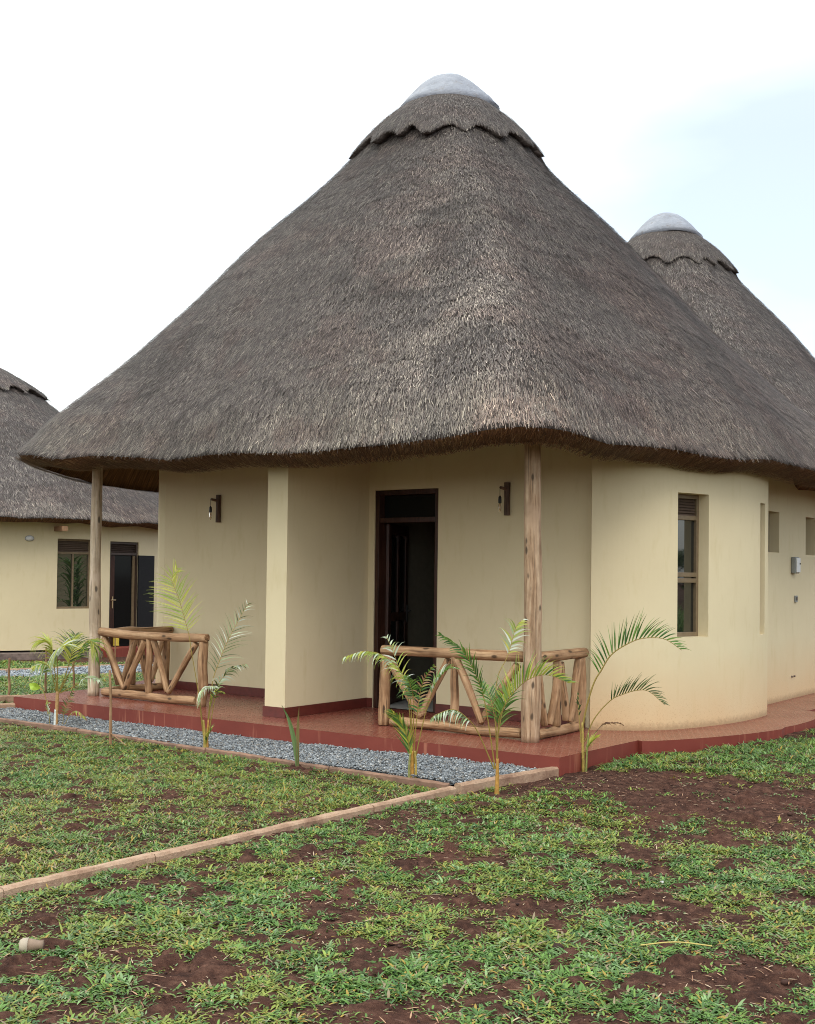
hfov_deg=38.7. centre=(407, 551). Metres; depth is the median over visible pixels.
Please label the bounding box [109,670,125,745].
wooden stake
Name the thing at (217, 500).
wall lamp
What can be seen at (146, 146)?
sky
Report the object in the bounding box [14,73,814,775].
thatched house
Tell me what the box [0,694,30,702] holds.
kerb
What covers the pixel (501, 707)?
young palm
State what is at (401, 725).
young palm
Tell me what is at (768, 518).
window
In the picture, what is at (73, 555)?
window
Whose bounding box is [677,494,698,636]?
window
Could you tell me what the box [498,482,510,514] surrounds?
wall lamp
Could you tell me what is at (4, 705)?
kerb
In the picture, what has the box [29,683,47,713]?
broadleaf seedling
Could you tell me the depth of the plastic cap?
4.97 m
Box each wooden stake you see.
[7,658,10,694]
[44,648,46,692]
[72,661,74,688]
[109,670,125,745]
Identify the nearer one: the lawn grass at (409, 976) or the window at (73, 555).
the lawn grass at (409, 976)
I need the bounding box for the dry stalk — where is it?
[641,941,711,946]
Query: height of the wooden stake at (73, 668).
0.627 m
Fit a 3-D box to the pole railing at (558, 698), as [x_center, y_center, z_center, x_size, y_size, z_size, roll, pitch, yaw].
[1.458,1.335,11.025,0.128,0.811,1.012,0,-2,34]
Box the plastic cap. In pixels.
[19,937,43,951]
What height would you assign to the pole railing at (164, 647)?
0.830 m
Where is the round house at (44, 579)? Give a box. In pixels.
[0,368,158,659]
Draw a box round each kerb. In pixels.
[0,663,139,671]
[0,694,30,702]
[0,703,14,708]
[0,718,449,787]
[0,786,455,899]
[454,767,558,793]
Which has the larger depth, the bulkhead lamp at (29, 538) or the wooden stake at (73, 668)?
the bulkhead lamp at (29, 538)
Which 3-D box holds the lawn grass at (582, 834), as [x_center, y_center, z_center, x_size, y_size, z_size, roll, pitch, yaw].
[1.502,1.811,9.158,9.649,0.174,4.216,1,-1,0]
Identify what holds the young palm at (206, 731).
in the gravel at (449, 770)
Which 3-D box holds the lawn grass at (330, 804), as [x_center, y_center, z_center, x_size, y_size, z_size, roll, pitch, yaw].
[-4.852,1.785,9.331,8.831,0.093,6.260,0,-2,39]
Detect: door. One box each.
[109,541,154,646]
[385,524,411,703]
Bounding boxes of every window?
[56,539,89,608]
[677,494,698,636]
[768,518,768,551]
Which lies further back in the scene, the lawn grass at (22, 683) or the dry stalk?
the lawn grass at (22, 683)
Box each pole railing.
[98,627,209,706]
[102,626,173,690]
[378,645,522,737]
[539,648,588,738]
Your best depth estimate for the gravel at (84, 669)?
20.16 m
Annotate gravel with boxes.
[0,664,152,676]
[0,707,536,783]
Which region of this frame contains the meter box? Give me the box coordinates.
[791,557,800,573]
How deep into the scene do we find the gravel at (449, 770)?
10.61 m
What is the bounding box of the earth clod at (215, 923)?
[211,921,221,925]
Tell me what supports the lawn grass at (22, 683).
on the ground at (682, 965)
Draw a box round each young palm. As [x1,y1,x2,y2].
[28,628,110,724]
[148,559,254,747]
[342,635,458,777]
[430,618,575,793]
[575,608,688,771]
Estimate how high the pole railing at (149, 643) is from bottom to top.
0.832 m
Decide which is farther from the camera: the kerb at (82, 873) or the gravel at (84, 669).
the gravel at (84, 669)
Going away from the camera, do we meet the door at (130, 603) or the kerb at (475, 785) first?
the kerb at (475, 785)
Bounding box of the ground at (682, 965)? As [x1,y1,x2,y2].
[0,655,814,1023]
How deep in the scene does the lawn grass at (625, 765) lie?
10.08 m
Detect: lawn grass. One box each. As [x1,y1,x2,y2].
[0,659,155,702]
[0,722,440,885]
[0,741,814,849]
[0,835,814,1023]
[593,728,814,773]
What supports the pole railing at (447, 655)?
on the thatched house at (396, 351)
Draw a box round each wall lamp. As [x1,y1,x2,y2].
[209,495,220,521]
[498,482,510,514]
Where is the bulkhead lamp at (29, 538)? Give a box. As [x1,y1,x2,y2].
[25,535,33,540]
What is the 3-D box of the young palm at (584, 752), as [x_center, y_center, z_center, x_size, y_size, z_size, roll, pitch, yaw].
[1.900,1.184,9.796,0.969,1.442,0.286,0,-1,10]
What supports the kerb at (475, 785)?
on the ground at (682, 965)
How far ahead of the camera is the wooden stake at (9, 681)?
15.37 m
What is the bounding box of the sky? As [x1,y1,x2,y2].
[0,0,814,411]
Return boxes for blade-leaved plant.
[282,706,298,765]
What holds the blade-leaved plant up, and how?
on the ground at (682, 965)
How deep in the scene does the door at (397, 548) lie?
13.59 m
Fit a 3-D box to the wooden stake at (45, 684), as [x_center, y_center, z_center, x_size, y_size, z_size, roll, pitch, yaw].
[-4.973,1.664,15.966,0.038,0.702,0.033,1,-1,-21]
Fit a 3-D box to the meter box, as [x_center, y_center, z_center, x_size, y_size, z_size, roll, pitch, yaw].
[4.952,0.172,14.787,0.082,0.210,0.170,0,-2,35]
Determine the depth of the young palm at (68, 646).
12.34 m
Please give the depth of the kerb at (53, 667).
20.90 m
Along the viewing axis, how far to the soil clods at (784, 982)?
6.08 m
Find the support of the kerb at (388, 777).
on the ground at (682, 965)
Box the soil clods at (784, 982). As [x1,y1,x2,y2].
[0,733,814,1023]

